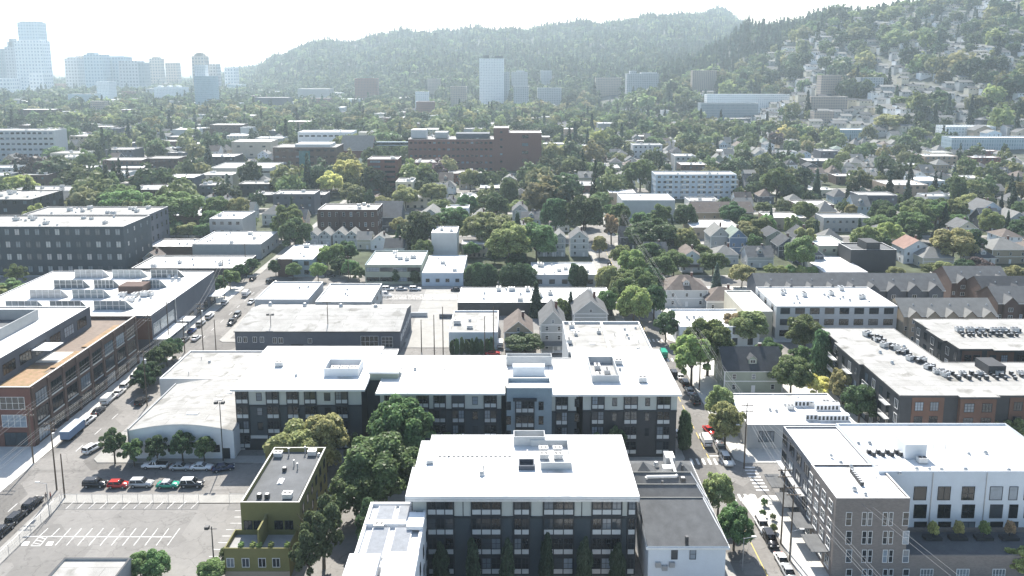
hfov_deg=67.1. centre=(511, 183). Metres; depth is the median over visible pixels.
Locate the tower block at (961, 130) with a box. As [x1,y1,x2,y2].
[935,125,995,141]
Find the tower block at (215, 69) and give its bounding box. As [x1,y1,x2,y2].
[209,64,221,85]
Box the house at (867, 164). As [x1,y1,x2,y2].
[857,161,874,168]
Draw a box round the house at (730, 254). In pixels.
[710,243,738,264]
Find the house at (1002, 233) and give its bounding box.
[987,228,1022,241]
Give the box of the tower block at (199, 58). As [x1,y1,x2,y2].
[191,53,209,85]
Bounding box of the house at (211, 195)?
[201,193,216,207]
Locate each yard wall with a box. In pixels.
[411,312,427,316]
[439,314,452,317]
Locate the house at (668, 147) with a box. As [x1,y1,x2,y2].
[663,145,672,152]
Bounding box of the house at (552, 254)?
[547,251,555,256]
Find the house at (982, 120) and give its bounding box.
[974,115,994,124]
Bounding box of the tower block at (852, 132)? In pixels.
[825,128,866,139]
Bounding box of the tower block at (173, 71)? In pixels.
[165,62,181,82]
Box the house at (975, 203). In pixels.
[968,197,1001,217]
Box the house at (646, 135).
[643,132,650,139]
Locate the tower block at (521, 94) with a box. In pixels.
[514,86,528,103]
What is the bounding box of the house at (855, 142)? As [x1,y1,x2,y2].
[849,138,858,145]
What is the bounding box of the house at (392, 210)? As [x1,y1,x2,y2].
[375,201,405,231]
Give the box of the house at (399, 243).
[383,236,407,249]
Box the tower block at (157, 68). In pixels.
[149,57,165,83]
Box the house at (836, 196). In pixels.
[826,188,844,203]
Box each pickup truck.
[141,458,169,469]
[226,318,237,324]
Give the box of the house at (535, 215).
[521,210,541,224]
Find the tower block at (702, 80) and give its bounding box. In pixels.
[690,70,716,91]
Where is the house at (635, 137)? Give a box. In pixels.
[632,134,640,139]
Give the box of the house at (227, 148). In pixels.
[222,144,231,152]
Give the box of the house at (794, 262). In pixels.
[783,237,801,263]
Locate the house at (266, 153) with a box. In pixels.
[257,149,271,158]
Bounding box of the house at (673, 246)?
[668,240,677,250]
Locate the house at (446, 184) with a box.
[436,181,448,197]
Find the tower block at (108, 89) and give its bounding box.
[96,81,116,98]
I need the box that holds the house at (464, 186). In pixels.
[458,173,473,188]
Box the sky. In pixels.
[0,0,914,69]
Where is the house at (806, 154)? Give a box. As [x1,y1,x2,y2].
[797,149,810,157]
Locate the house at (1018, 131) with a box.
[1010,127,1023,135]
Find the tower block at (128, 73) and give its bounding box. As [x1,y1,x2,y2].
[118,61,143,88]
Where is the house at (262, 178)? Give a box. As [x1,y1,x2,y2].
[256,176,270,180]
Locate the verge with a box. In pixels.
[63,495,243,503]
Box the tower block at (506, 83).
[504,72,509,101]
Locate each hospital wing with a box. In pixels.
[494,126,508,170]
[509,130,541,170]
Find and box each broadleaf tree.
[0,277,24,293]
[0,285,6,294]
[2,174,40,188]
[3,264,28,280]
[21,203,42,214]
[90,192,102,205]
[98,189,152,205]
[98,427,126,463]
[100,184,136,205]
[121,438,142,466]
[122,200,142,205]
[129,365,155,393]
[136,361,161,385]
[142,190,205,221]
[142,347,167,368]
[144,435,168,460]
[154,340,178,365]
[165,337,183,357]
[169,220,183,235]
[169,430,195,461]
[176,222,196,237]
[192,436,215,461]
[193,223,210,236]
[199,210,221,224]
[201,196,228,212]
[215,276,227,289]
[218,270,240,288]
[226,197,249,210]
[230,264,248,280]
[243,258,259,272]
[262,418,320,452]
[267,260,280,272]
[270,219,281,239]
[272,203,302,240]
[277,217,312,246]
[285,262,301,279]
[288,529,330,575]
[297,492,346,569]
[299,412,349,471]
[309,262,327,281]
[316,170,343,196]
[317,245,332,269]
[326,243,346,261]
[327,464,385,517]
[329,255,347,270]
[333,159,363,180]
[337,431,418,501]
[338,182,364,199]
[340,240,358,258]
[340,260,359,277]
[343,432,357,456]
[351,267,364,281]
[352,497,373,539]
[366,393,436,449]
[368,195,390,202]
[389,216,407,229]
[392,184,418,208]
[401,211,442,241]
[411,239,433,254]
[418,183,447,199]
[427,198,453,208]
[436,206,469,228]
[455,194,477,214]
[458,169,477,191]
[459,211,510,241]
[462,241,481,255]
[479,191,508,214]
[484,221,530,262]
[485,203,510,214]
[485,248,502,263]
[504,332,544,352]
[506,251,525,263]
[509,199,530,210]
[521,217,533,223]
[525,222,557,261]
[540,198,566,231]
[553,172,580,188]
[554,298,570,313]
[565,194,604,231]
[591,236,607,257]
[597,290,616,309]
[599,265,618,284]
[602,213,620,243]
[604,204,611,213]
[608,203,630,217]
[608,245,629,267]
[608,274,623,289]
[608,425,627,445]
[611,276,640,298]
[616,285,652,320]
[617,249,646,269]
[617,268,633,278]
[624,218,677,245]
[625,159,654,191]
[629,211,651,223]
[631,266,657,288]
[636,242,665,259]
[643,265,664,285]
[646,253,677,274]
[647,284,666,319]
[650,204,671,221]
[653,310,679,342]
[657,249,693,275]
[669,334,717,385]
[673,204,698,223]
[674,227,700,248]
[683,318,735,375]
[693,244,712,253]
[697,252,730,275]
[702,472,735,516]
[704,385,734,412]
[708,400,745,447]
[716,197,730,201]
[717,501,754,550]
[719,201,745,221]
[723,313,738,323]
[728,264,756,287]
[728,310,768,338]
[736,220,754,229]
[737,214,755,223]
[737,217,751,224]
[740,225,762,236]
[746,233,763,245]
[750,217,772,228]
[753,201,772,211]
[754,337,782,354]
[759,167,795,201]
[761,213,776,228]
[763,263,775,272]
[767,354,814,392]
[774,207,792,211]
[774,265,787,272]
[783,235,817,264]
[784,214,797,229]
[784,314,824,345]
[785,265,797,272]
[787,345,811,362]
[788,216,803,229]
[791,201,818,216]
[794,227,816,239]
[796,265,807,272]
[804,217,819,227]
[806,266,819,272]
[806,374,829,393]
[821,359,833,376]
[828,367,851,404]
[841,384,876,422]
[844,204,857,212]
[849,225,883,241]
[862,214,896,225]
[867,200,893,216]
[873,113,905,130]
[874,205,896,216]
[874,222,905,239]
[878,231,892,246]
[885,266,905,272]
[891,211,934,232]
[899,197,930,208]
[899,205,923,214]
[906,230,922,239]
[915,202,936,221]
[919,263,934,272]
[929,200,949,227]
[929,227,979,256]
[929,261,953,270]
[947,199,970,215]
[949,214,972,223]
[953,258,974,265]
[954,193,976,202]
[960,229,987,248]
[966,256,994,265]
[977,208,1004,230]
[1003,418,1023,435]
[1004,265,1023,275]
[1004,545,1023,573]
[1007,216,1023,235]
[1010,201,1023,212]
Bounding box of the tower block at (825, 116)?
[810,111,833,123]
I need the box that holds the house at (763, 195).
[753,187,774,203]
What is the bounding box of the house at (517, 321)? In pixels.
[503,309,533,349]
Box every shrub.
[129,550,153,575]
[139,548,170,575]
[196,557,225,575]
[218,547,223,559]
[449,340,453,354]
[454,338,459,353]
[459,337,464,354]
[464,340,469,353]
[469,338,473,354]
[474,337,479,353]
[479,340,483,353]
[485,338,488,351]
[489,336,494,350]
[759,509,766,515]
[761,498,767,504]
[770,523,777,530]
[927,520,939,535]
[953,520,965,535]
[978,520,991,535]
[1004,520,1015,535]
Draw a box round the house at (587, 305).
[570,289,608,320]
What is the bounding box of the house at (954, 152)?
[948,149,963,160]
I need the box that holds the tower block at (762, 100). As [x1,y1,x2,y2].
[704,94,788,112]
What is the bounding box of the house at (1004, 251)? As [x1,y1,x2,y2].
[985,236,1023,263]
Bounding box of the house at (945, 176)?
[930,170,950,184]
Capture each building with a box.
[0,128,68,161]
[0,164,25,174]
[0,171,17,176]
[0,190,63,214]
[0,215,152,273]
[0,306,139,446]
[17,185,72,190]
[18,109,61,116]
[18,124,30,127]
[20,172,56,185]
[22,205,169,243]
[48,557,131,575]
[50,150,94,156]
[55,83,65,87]
[58,154,83,165]
[68,94,100,101]
[69,134,92,142]
[90,101,108,109]
[102,127,124,132]
[102,157,151,169]
[105,147,144,157]
[108,170,135,177]
[113,165,153,170]
[121,91,136,95]
[131,255,255,279]
[140,184,167,197]
[146,88,153,93]
[146,156,186,169]
[152,238,201,254]
[158,140,176,145]
[166,146,183,150]
[166,150,187,155]
[167,135,195,140]
[169,208,202,223]
[171,174,204,193]
[172,128,202,134]
[192,231,278,258]
[199,181,224,197]
[204,153,243,166]
[204,171,240,187]
[209,211,255,232]
[210,123,247,134]
[224,444,327,575]
[227,84,246,87]
[230,321,681,456]
[231,139,277,156]
[238,180,273,195]
[240,126,255,133]
[254,97,292,105]
[254,191,274,201]
[255,136,287,142]
[269,129,276,135]
[273,142,343,168]
[273,189,320,213]
[283,120,311,128]
[298,88,333,97]
[298,129,356,142]
[303,98,331,103]
[317,202,382,236]
[320,191,329,204]
[341,98,362,101]
[342,502,427,575]
[358,130,373,134]
[365,250,427,283]
[374,112,386,116]
[395,177,415,189]
[403,195,430,207]
[405,430,639,575]
[414,158,441,169]
[431,226,458,254]
[446,205,469,213]
[449,169,481,183]
[458,286,612,315]
[460,192,483,196]
[464,127,481,131]
[480,184,500,193]
[531,262,596,285]
[542,135,549,141]
[543,142,563,146]
[564,127,573,134]
[579,181,592,192]
[596,122,612,128]
[604,163,619,171]
[607,189,635,204]
[617,193,674,220]
[629,451,729,575]
[631,142,661,157]
[651,171,737,198]
[669,309,759,345]
[670,153,695,169]
[676,162,706,170]
[683,219,736,238]
[684,197,716,204]
[713,148,734,155]
[729,117,749,122]
[729,393,854,448]
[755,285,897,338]
[758,212,805,228]
[764,150,796,155]
[764,423,1023,575]
[774,138,798,147]
[788,200,833,216]
[799,158,837,166]
[804,256,867,272]
[807,185,832,196]
[811,235,841,255]
[813,149,837,158]
[815,213,869,231]
[820,328,1023,422]
[828,173,849,184]
[837,238,896,271]
[850,191,897,205]
[872,180,927,196]
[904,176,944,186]
[912,319,1023,361]
[915,153,957,167]
[916,193,949,200]
[922,150,951,154]
[958,175,982,180]
[967,149,996,155]
[967,155,1000,164]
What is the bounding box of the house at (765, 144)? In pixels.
[761,141,774,149]
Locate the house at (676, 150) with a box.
[669,146,681,152]
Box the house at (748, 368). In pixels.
[714,342,782,391]
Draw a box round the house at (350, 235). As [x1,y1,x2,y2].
[345,226,360,245]
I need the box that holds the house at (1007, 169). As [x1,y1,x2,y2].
[994,166,1011,173]
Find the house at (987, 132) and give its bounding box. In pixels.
[980,129,1001,135]
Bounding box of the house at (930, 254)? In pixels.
[913,246,954,266]
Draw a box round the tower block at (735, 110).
[698,103,757,120]
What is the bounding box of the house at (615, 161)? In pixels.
[609,156,621,169]
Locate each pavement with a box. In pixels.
[0,243,294,276]
[0,357,146,462]
[0,447,53,491]
[0,495,735,575]
[9,286,243,338]
[94,357,684,462]
[170,213,316,236]
[219,286,624,341]
[259,192,346,208]
[314,243,601,276]
[374,192,534,208]
[389,213,585,236]
[586,192,777,208]
[603,213,851,236]
[614,243,931,276]
[651,286,798,341]
[685,358,866,462]
[742,494,770,526]
[758,495,828,575]
[921,235,986,236]
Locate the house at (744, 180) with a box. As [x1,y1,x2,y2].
[740,172,757,187]
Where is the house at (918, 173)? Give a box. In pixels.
[904,169,925,175]
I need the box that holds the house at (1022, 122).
[1013,118,1023,126]
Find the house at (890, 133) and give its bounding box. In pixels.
[886,131,900,138]
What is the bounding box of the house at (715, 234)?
[704,222,728,247]
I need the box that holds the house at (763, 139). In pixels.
[757,136,768,147]
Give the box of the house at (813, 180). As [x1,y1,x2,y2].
[808,177,822,186]
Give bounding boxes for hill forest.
[0,0,924,103]
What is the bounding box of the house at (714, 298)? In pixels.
[703,284,731,308]
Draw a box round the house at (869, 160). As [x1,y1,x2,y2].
[864,158,877,169]
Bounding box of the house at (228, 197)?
[223,194,234,202]
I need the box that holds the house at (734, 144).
[732,141,740,148]
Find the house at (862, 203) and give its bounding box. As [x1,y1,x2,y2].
[845,195,870,215]
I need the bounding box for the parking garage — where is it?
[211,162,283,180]
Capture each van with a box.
[99,392,116,404]
[241,289,250,296]
[382,291,391,296]
[497,338,502,347]
[660,348,667,357]
[699,432,712,446]
[754,514,768,533]
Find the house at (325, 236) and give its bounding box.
[318,226,335,245]
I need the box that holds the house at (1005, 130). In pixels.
[1000,125,1023,135]
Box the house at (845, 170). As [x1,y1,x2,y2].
[841,166,857,172]
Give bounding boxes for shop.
[277,243,326,276]
[422,255,466,285]
[449,310,498,348]
[724,290,772,337]
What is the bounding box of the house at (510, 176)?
[502,173,516,182]
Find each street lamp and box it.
[35,481,49,515]
[742,536,756,569]
[790,528,804,561]
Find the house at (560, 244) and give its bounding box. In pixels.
[554,228,565,256]
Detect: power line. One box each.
[25,321,137,407]
[30,320,142,407]
[35,319,147,407]
[47,351,138,421]
[746,406,947,573]
[754,408,958,575]
[789,489,864,575]
[793,490,868,575]
[800,490,876,575]
[804,491,880,575]
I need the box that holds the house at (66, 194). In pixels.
[63,191,69,205]
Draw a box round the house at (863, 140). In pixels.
[858,138,869,143]
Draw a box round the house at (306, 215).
[299,207,310,223]
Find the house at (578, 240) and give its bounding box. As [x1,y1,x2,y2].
[568,226,588,256]
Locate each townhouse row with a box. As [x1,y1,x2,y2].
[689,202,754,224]
[747,273,945,299]
[889,298,998,340]
[932,266,1006,297]
[965,276,1023,297]
[976,286,1023,318]
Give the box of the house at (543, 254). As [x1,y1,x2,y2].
[537,249,546,256]
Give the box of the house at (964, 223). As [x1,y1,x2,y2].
[945,217,978,229]
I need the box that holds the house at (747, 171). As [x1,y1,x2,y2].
[740,170,755,180]
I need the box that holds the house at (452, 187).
[447,180,456,193]
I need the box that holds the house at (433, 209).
[421,203,440,214]
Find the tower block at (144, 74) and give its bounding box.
[138,62,150,87]
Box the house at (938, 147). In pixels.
[930,144,946,150]
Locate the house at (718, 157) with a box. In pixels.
[711,153,723,162]
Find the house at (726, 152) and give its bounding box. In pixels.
[721,149,733,160]
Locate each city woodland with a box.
[0,0,1023,151]
[0,126,1023,212]
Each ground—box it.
[0,244,287,274]
[0,503,643,575]
[53,1,1023,161]
[111,426,344,455]
[173,214,316,234]
[196,193,342,207]
[231,288,615,337]
[322,244,591,274]
[378,193,460,200]
[385,214,576,234]
[594,177,739,187]
[603,193,781,207]
[603,214,850,234]
[630,244,929,274]
[821,197,996,207]
[822,179,897,187]
[868,216,1014,234]
[926,244,1023,269]
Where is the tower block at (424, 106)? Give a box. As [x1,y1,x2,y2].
[416,101,434,112]
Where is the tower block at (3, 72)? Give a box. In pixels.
[0,49,6,77]
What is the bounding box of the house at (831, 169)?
[824,165,840,175]
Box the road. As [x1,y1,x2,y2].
[0,152,1023,575]
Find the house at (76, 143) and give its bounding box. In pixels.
[69,140,82,147]
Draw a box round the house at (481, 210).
[472,208,484,215]
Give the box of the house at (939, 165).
[928,159,948,172]
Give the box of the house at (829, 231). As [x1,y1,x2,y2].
[816,228,843,240]
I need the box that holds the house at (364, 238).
[356,229,374,248]
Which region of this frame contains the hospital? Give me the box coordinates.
[408,128,493,170]
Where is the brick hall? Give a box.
[341,135,375,158]
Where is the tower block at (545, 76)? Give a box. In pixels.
[540,70,551,84]
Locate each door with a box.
[223,448,229,458]
[245,439,267,449]
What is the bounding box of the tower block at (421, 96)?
[415,92,428,107]
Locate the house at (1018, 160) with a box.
[1006,155,1021,162]
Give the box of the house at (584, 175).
[577,170,592,180]
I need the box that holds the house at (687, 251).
[676,244,703,271]
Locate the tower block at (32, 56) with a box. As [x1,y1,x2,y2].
[14,40,53,90]
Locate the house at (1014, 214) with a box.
[998,207,1023,228]
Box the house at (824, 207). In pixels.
[812,201,837,217]
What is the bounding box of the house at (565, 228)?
[549,220,568,231]
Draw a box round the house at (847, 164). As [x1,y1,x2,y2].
[840,160,855,169]
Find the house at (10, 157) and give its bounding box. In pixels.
[3,153,17,161]
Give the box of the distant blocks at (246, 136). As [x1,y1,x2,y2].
[0,91,549,140]
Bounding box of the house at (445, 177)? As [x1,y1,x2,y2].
[438,172,453,182]
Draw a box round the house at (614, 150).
[609,148,620,153]
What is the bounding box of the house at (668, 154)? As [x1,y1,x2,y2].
[663,150,670,160]
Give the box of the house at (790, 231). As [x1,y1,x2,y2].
[785,224,805,238]
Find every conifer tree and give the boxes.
[80,99,84,109]
[135,180,141,192]
[393,225,401,237]
[405,222,412,249]
[505,211,528,264]
[528,280,541,318]
[565,290,572,320]
[710,262,721,287]
[798,170,808,196]
[810,167,821,199]
[813,220,819,233]
[856,218,861,227]
[894,84,898,95]
[900,178,911,206]
[938,203,948,228]
[1003,210,1010,228]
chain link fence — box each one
[0,495,60,558]
[61,494,198,503]
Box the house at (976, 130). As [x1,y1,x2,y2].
[967,124,995,135]
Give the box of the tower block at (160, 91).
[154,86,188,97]
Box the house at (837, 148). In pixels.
[829,145,842,150]
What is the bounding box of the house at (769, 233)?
[760,225,784,245]
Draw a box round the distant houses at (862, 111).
[39,0,1023,139]
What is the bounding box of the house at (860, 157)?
[849,153,864,161]
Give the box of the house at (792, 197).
[783,194,801,201]
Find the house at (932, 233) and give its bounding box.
[930,226,950,247]
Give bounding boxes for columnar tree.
[391,269,399,281]
[409,271,420,283]
[432,541,450,575]
[463,263,475,286]
[465,537,481,575]
[471,262,488,286]
[485,264,498,285]
[498,537,514,575]
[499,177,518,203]
[499,262,518,286]
[510,262,528,286]
[519,263,537,286]
[538,532,553,575]
[568,263,578,286]
[575,265,587,286]
[575,536,593,575]
[594,266,608,289]
[608,542,626,575]
[619,209,628,225]
[677,409,692,450]
[809,328,831,382]
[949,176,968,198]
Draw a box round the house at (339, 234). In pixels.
[333,226,348,243]
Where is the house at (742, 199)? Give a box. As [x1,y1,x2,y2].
[731,196,753,206]
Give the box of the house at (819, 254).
[797,242,824,266]
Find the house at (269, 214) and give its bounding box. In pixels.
[261,203,283,224]
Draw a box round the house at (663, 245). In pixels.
[643,240,667,263]
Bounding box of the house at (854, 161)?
[845,157,861,167]
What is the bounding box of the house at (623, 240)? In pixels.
[617,224,636,248]
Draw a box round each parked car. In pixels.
[0,522,14,538]
[4,509,28,524]
[20,496,44,510]
[81,415,96,424]
[81,442,100,454]
[81,477,108,488]
[90,406,106,415]
[106,479,128,488]
[113,388,126,396]
[119,381,131,388]
[128,477,154,488]
[134,396,148,405]
[155,479,178,488]
[169,461,191,470]
[179,477,204,488]
[181,336,190,342]
[187,328,196,333]
[189,461,213,470]
[190,335,201,340]
[196,320,205,325]
[204,313,214,318]
[212,462,234,472]
[220,300,228,304]
[232,310,241,317]
[247,299,254,304]
[265,278,277,283]
[324,273,335,276]
[382,286,393,290]
[395,286,407,290]
[409,286,420,290]
[451,287,460,291]
[485,350,499,354]
[669,369,677,376]
[677,373,683,379]
[680,378,689,386]
[684,387,694,394]
[690,395,700,404]
[702,425,714,435]
[711,433,722,444]
[715,443,726,454]
[719,451,732,465]
[762,527,779,547]
[773,551,788,567]
[779,564,795,575]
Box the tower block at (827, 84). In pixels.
[816,75,841,95]
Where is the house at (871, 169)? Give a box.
[862,167,877,172]
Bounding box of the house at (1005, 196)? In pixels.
[997,193,1021,207]
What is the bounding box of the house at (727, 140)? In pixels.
[723,137,731,146]
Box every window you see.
[0,397,24,409]
[1,415,26,426]
[2,358,15,375]
[4,229,9,234]
[4,432,27,445]
[5,241,10,247]
[7,254,11,259]
[14,229,19,234]
[15,241,20,247]
[17,254,21,259]
[19,348,31,365]
[24,229,29,234]
[25,241,30,247]
[27,254,31,259]
[28,266,32,271]
[35,241,40,247]
[35,339,45,355]
[35,385,47,404]
[37,254,41,259]
[37,402,49,422]
[38,266,42,271]
[38,424,49,440]
[44,229,49,234]
[46,241,50,247]
[47,254,51,259]
[50,331,60,341]
[51,375,62,393]
[52,391,63,410]
[54,229,59,234]
[54,408,65,428]
[56,241,60,247]
[57,254,61,259]
[64,323,73,337]
[65,365,75,383]
[66,241,70,247]
[67,254,71,259]
[67,381,77,399]
[68,401,79,417]
[75,229,79,234]
[76,241,80,247]
[77,254,81,259]
[77,316,86,329]
[79,356,89,373]
[80,371,90,389]
[82,388,92,406]
[85,229,89,234]
[86,241,90,247]
[87,254,91,259]
[92,347,101,363]
[93,363,102,379]
[95,229,99,234]
[95,382,104,395]
[96,241,100,247]
[97,254,101,259]
[104,339,113,355]
[105,229,109,234]
[105,354,114,370]
[106,241,110,247]
[107,254,111,259]
[107,370,115,386]
[115,229,119,234]
[116,241,120,247]
[116,332,124,346]
[117,254,121,259]
[117,346,125,361]
[118,364,126,377]
[126,325,134,339]
[128,339,135,353]
[129,353,136,368]
[153,319,160,334]
[161,314,166,328]
[168,309,174,323]
[212,445,219,451]
[226,558,234,566]
[236,392,241,398]
[236,406,241,413]
[237,421,242,428]
[240,436,243,443]
[241,392,246,398]
[242,406,247,413]
[242,558,249,566]
[243,421,248,428]
[244,436,249,443]
[244,521,252,529]
[253,521,261,528]
[256,393,261,400]
[257,408,262,415]
[257,422,262,429]
[258,558,265,566]
[266,392,271,398]
[267,406,272,413]
[268,421,273,428]
[272,392,277,398]
[272,558,279,566]
[273,406,278,413]
[274,421,279,428]
[274,521,282,528]
[284,521,292,528]
[287,392,291,398]
[287,406,292,413]
[292,392,297,398]
[293,406,297,413]
[304,392,309,398]
[305,406,310,413]
[310,392,314,398]
[311,406,315,413]
[324,393,329,400]
[324,408,330,414]
[335,392,340,398]
[336,406,341,413]
[341,392,346,398]
[342,406,347,413]
[343,421,347,428]
[361,336,378,345]
[366,267,378,271]
[366,277,379,280]
[380,267,392,271]
[380,277,392,280]
[381,337,392,346]
[394,267,406,271]
[394,277,406,280]
[407,267,419,271]
[417,395,422,402]
[423,395,427,402]
[427,502,435,509]
[428,518,435,528]
[428,538,435,548]
[429,558,432,568]
[434,395,438,402]
[434,410,439,417]
[435,425,439,432]
[436,502,443,509]
[436,518,444,528]
[437,538,444,546]
[440,395,444,402]
[440,410,444,417]
[440,425,444,432]
[445,502,452,509]
[445,518,452,528]
[445,538,453,548]
[448,558,453,568]
[452,395,457,402]
[452,410,457,417]
[453,425,457,432]
[458,395,463,402]
[458,410,463,417]
[459,425,463,432]
[472,397,477,404]
[472,411,477,419]
[472,426,477,434]
[472,502,480,509]
[472,518,480,528]
[473,538,480,548]
[482,502,490,509]
[482,518,490,528]
[482,538,490,548]
[482,558,490,568]
[484,395,489,402]
[485,410,489,417]
[485,425,489,432]
[490,395,495,402]
[491,410,495,417]
[491,425,495,432]
[491,502,500,509]
[491,518,500,528]
[492,538,500,548]
[492,558,500,568]
[506,401,510,409]
[506,416,510,424]
[514,502,520,509]
[514,518,520,528]
[514,538,520,548]
[514,558,520,568]
[516,402,521,407]
[516,415,521,422]
[522,402,527,407]
[522,415,527,422]
[522,502,528,509]
[522,518,528,528]
[522,538,528,548]
[522,558,528,568]
[528,402,533,407]
[528,415,533,422]
[538,416,543,424]
[539,402,543,409]
[544,502,553,509]
[544,518,552,528]
[549,279,554,283]
[553,558,562,568]
[554,502,563,509]
[554,518,562,528]
[554,538,562,548]
[556,397,561,404]
[556,412,561,419]
[556,427,560,434]
[562,279,567,283]
[562,397,566,404]
[562,412,566,419]
[562,427,566,434]
[563,558,572,568]
[564,502,573,509]
[564,518,572,528]
[564,538,572,548]
[574,414,578,421]
[574,429,578,434]
[575,399,579,406]
[592,397,597,404]
[592,412,597,419]
[592,427,596,434]
[592,518,601,528]
[592,538,600,548]
[592,558,600,568]
[593,502,601,509]
[598,397,603,404]
[598,412,603,419]
[598,427,602,434]
[601,558,609,568]
[602,502,611,509]
[602,518,610,528]
[602,538,610,548]
[611,538,620,548]
[612,398,616,405]
[612,413,616,420]
[612,502,621,509]
[612,518,620,528]
[624,412,630,419]
[624,427,629,434]
[625,397,630,404]
[625,442,629,449]
[627,558,633,568]
[628,518,634,528]
[628,538,634,548]
[629,502,635,509]
[630,427,636,434]
[630,442,635,449]
[631,397,636,404]
[631,412,636,419]
[644,428,648,435]
[645,398,649,405]
[645,413,649,420]
[656,442,661,449]
[657,412,662,419]
[657,427,662,434]
[658,397,663,404]
[663,427,668,434]
[663,442,668,449]
[664,397,669,404]
[664,412,669,419]
[671,550,677,559]
[689,550,695,559]
[747,338,752,344]
[758,431,773,441]
[779,330,788,335]
[780,308,789,313]
[780,319,787,324]
[782,448,785,463]
[783,432,786,446]
[788,458,792,473]
[789,442,793,456]
[795,308,804,313]
[795,468,799,483]
[796,451,800,466]
[801,497,806,511]
[802,478,807,494]
[804,461,808,477]
[807,507,810,519]
[808,488,811,501]
[809,471,812,484]
[810,308,819,313]
[813,515,816,528]
[814,497,817,511]
[815,480,818,493]
[819,526,822,538]
[820,507,824,520]
[821,488,825,502]
[824,319,833,324]
[824,553,828,566]
[825,308,834,313]
[826,534,829,549]
[827,516,830,530]
[828,498,832,511]
[839,308,848,313]
[839,319,848,324]
[845,512,851,525]
[845,531,851,543]
[845,550,851,562]
[846,569,851,575]
[853,319,862,324]
[854,308,863,313]
[861,512,866,525]
[861,531,866,543]
[861,550,866,562]
[862,569,866,575]
[867,512,872,525]
[867,531,872,543]
[867,550,872,562]
[868,319,877,324]
[868,569,872,575]
[869,308,878,313]
[879,384,882,395]
[882,512,887,525]
[882,531,887,543]
[882,550,887,562]
[882,569,887,575]
[883,319,892,324]
[884,308,893,313]
[885,405,888,415]
[886,391,889,402]
[888,512,893,525]
[888,531,893,543]
[888,550,893,562]
[888,569,893,575]
[893,412,896,422]
[894,398,897,409]
[902,512,909,525]
[902,531,909,543]
[902,550,909,562]
[902,569,909,575]
[913,416,922,422]
[913,486,926,499]
[913,504,926,517]
[914,402,923,410]
[914,522,926,526]
[920,569,933,575]
[928,416,937,422]
[930,402,938,410]
[937,486,950,499]
[937,504,950,517]
[938,522,950,526]
[945,346,948,355]
[953,351,956,360]
[956,569,969,575]
[961,486,974,499]
[961,504,974,517]
[963,418,972,422]
[963,522,974,526]
[964,355,970,361]
[964,403,974,411]
[981,418,990,422]
[982,403,992,411]
[989,486,1002,499]
[989,504,1002,517]
[990,522,1002,526]
[992,569,1005,575]
[1001,355,1007,361]
[1008,486,1018,499]
[1008,504,1018,517]
[1013,402,1022,410]
[1018,355,1023,361]
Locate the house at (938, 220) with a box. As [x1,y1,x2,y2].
[931,217,941,223]
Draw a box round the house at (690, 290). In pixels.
[660,272,708,306]
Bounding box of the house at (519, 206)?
[512,201,527,220]
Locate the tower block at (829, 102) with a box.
[806,96,847,109]
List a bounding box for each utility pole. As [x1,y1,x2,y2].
[22,407,33,463]
[44,421,57,489]
[60,454,65,497]
[140,350,147,405]
[143,315,151,348]
[162,301,168,334]
[178,318,185,352]
[196,303,204,349]
[214,320,216,349]
[433,315,434,354]
[442,307,443,354]
[484,316,484,354]
[493,307,493,350]
[696,336,705,389]
[741,403,752,468]
[778,467,792,543]
[786,485,801,560]
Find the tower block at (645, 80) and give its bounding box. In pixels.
[625,71,658,93]
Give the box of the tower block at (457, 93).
[450,86,466,106]
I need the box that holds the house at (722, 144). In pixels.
[718,140,726,148]
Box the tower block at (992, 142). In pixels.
[941,136,1023,151]
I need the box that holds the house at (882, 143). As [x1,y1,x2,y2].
[876,141,889,145]
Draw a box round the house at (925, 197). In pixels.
[914,194,929,199]
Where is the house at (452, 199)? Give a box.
[446,195,456,204]
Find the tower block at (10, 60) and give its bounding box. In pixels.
[4,39,16,77]
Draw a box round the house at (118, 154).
[108,152,124,158]
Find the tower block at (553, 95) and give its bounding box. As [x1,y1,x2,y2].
[537,88,561,105]
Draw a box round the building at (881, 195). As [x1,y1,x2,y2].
[850,191,897,205]
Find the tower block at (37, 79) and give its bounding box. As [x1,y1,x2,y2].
[29,73,52,90]
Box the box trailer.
[59,419,84,439]
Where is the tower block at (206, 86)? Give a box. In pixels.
[194,65,219,104]
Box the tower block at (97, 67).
[83,52,111,87]
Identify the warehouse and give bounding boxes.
[127,379,240,458]
[159,351,262,395]
[233,302,410,352]
[254,282,323,306]
[315,283,382,304]
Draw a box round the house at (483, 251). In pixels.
[462,239,487,256]
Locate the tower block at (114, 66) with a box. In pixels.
[110,56,131,86]
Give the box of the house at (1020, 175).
[1008,170,1023,181]
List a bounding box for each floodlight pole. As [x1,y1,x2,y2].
[204,525,216,556]
[214,401,224,460]
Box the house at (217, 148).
[209,144,223,152]
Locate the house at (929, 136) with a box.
[921,135,933,144]
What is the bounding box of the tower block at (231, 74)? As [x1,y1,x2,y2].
[224,67,238,85]
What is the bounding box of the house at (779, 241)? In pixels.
[770,233,791,256]
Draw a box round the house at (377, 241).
[370,231,391,249]
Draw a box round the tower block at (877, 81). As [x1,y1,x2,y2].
[856,77,883,96]
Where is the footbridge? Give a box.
[374,141,407,145]

